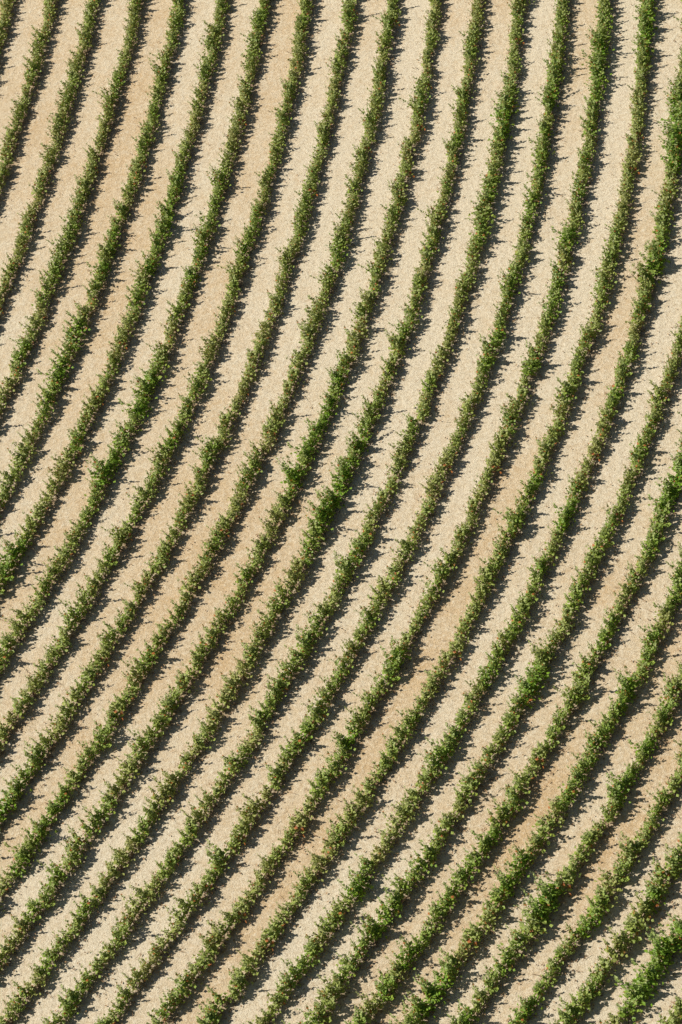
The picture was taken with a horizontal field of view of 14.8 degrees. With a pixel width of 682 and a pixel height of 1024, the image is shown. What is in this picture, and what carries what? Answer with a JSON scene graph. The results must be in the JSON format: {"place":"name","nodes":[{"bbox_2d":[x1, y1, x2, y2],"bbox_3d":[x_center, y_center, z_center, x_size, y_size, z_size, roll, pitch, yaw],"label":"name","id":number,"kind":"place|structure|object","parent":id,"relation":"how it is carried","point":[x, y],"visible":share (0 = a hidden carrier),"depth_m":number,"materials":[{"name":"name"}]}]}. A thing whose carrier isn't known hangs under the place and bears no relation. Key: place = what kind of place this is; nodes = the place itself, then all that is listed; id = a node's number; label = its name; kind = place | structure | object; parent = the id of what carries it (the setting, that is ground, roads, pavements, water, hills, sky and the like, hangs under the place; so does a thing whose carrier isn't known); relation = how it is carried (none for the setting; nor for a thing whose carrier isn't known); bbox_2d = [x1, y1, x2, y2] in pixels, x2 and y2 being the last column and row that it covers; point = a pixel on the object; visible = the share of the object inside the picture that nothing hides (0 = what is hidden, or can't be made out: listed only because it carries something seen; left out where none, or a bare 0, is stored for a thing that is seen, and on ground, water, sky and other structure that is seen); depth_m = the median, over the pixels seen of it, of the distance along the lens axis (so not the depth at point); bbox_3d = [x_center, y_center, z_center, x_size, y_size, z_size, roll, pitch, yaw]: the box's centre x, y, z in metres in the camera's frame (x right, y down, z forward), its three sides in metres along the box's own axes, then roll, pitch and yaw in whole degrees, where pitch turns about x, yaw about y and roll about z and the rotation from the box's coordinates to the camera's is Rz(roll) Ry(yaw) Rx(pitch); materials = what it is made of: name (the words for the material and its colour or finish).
{"place":"outdoors","nodes":[
{"label":"outdoors","id":0,"kind":"place"},
{"bbox_2d":[0,0,681,1023],"bbox_3d":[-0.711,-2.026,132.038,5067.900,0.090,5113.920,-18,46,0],"label":"ground","id":1,"kind":"structure","parent":0,"point":[118,152],"depth_m":130.81,"materials":[{"name":"soil"}]},
{"bbox_2d":[0,0,15,53],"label":"vine row","id":2,"kind":"object","parent":1,"relation":"on","point":[5,5],"visible":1,"depth_m":163.77,"materials":[{"name":"green plant"}]},
{"bbox_2d":[0,0,58,192],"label":"vine row","id":3,"kind":"object","parent":1,"relation":"on","point":[10,135],"visible":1,"depth_m":158.37,"materials":[{"name":"green plant"}]},
{"bbox_2d":[0,0,100,313],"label":"vine row","id":4,"kind":"object","parent":1,"relation":"on","point":[73,76],"visible":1,"depth_m":154.26,"materials":[{"name":"green plant"}]},
{"bbox_2d":[0,0,145,413],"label":"vine row","id":5,"kind":"object","parent":1,"relation":"on","point":[70,235],"visible":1,"depth_m":148.84,"materials":[{"name":"green plant"}]},
{"bbox_2d":[0,0,186,516],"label":"vine row","id":6,"kind":"object","parent":1,"relation":"on","point":[99,275],"visible":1,"depth_m":145.01,"materials":[{"name":"green plant"}]},
{"bbox_2d":[0,0,229,593],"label":"vine row","id":7,"kind":"object","parent":1,"relation":"on","point":[215,30],"visible":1,"depth_m":142.82,"materials":[{"name":"green plant"}]},
{"bbox_2d":[0,0,270,673],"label":"vine row","id":8,"kind":"object","parent":1,"relation":"on","point":[142,393],"visible":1,"depth_m":138.96,"materials":[{"name":"green plant"}]},
{"bbox_2d":[0,0,313,749],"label":"vine row","id":9,"kind":"object","parent":1,"relation":"on","point":[300,34],"visible":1,"depth_m":136.71,"materials":[{"name":"green plant"}]},
{"bbox_2d":[0,0,358,826],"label":"vine row","id":10,"kind":"object","parent":1,"relation":"on","point":[208,456],"visible":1,"depth_m":133.88,"materials":[{"name":"green plant"}]},
{"bbox_2d":[0,0,400,911],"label":"vine row","id":11,"kind":"object","parent":1,"relation":"on","point":[254,460],"visible":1,"depth_m":132.10,"materials":[{"name":"green plant"}]},
{"bbox_2d":[0,0,443,969],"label":"vine row","id":12,"kind":"object","parent":1,"relation":"on","point":[136,756],"visible":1,"depth_m":129.76,"materials":[{"name":"green plant"}]},
{"bbox_2d":[0,0,485,1023],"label":"vine row","id":13,"kind":"object","parent":1,"relation":"on","point":[322,512],"visible":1,"depth_m":128.18,"materials":[{"name":"green plant"}]},
{"bbox_2d":[41,0,533,1023],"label":"vine row","id":14,"kind":"object","parent":1,"relation":"on","point":[481,218],"visible":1,"depth_m":126.74,"materials":[{"name":"green plant"}]},
{"bbox_2d":[94,0,569,1023],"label":"vine row","id":15,"kind":"object","parent":1,"relation":"on","point":[302,736],"visible":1,"depth_m":126.36,"materials":[{"name":"green plant"}]},
{"bbox_2d":[146,0,614,1023],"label":"vine row","id":16,"kind":"object","parent":1,"relation":"on","point":[596,62],"visible":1,"depth_m":125.95,"materials":[{"name":"green plant"}]},
{"bbox_2d":[196,0,657,1023],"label":"vine row","id":17,"kind":"object","parent":1,"relation":"on","point":[514,522],"visible":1,"depth_m":125.17,"materials":[{"name":"green plant"}]},
{"bbox_2d":[243,0,681,1023],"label":"vine row","id":18,"kind":"object","parent":1,"relation":"on","point":[655,262],"visible":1,"depth_m":123.14,"materials":[{"name":"green plant"}]},
{"bbox_2d":[281,316,681,1023],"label":"vine row","id":19,"kind":"object","parent":1,"relation":"on","point":[373,930],"visible":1,"depth_m":118.39,"materials":[{"name":"green plant"}]},
{"bbox_2d":[344,412,681,1023],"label":"vine row","id":20,"kind":"object","parent":1,"relation":"on","point":[671,492],"visible":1,"depth_m":116.41,"materials":[{"name":"green plant"}]},
{"bbox_2d":[388,541,681,1023],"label":"vine row","id":21,"kind":"object","parent":1,"relation":"on","point":[605,727],"visible":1,"depth_m":114.14,"materials":[{"name":"green plant"}]},
{"bbox_2d":[446,658,681,1023],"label":"vine row","id":22,"kind":"object","parent":1,"relation":"on","point":[543,909],"visible":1,"depth_m":111.99,"materials":[{"name":"green plant"}]},
{"bbox_2d":[483,739,681,1023],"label":"vine row","id":23,"kind":"object","parent":1,"relation":"on","point":[603,897],"visible":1,"depth_m":110.97,"materials":[{"name":"green plant"}]},
{"bbox_2d":[548,832,681,1023],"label":"vine row","id":24,"kind":"object","parent":1,"relation":"on","point":[653,890],"visible":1,"depth_m":109.42,"materials":[{"name":"green plant"}]},
{"bbox_2d":[590,912,681,1023],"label":"vine row","id":25,"kind":"object","parent":1,"relation":"on","point":[642,986],"visible":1,"depth_m":107.90,"materials":[{"name":"green plant"}]},
{"bbox_2d":[656,989,681,1023],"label":"vine row","id":26,"kind":"object","parent":1,"relation":"on","point":[676,1013],"visible":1,"depth_m":106.45,"materials":[{"name":"green plant"}]},
{"bbox_2d":[0,0,681,1023],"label":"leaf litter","id":27,"kind":"object","parent":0,"point":[348,552],"visible":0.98,"depth_m":127.14,"materials":[{"name":"green plant"}]}
]}

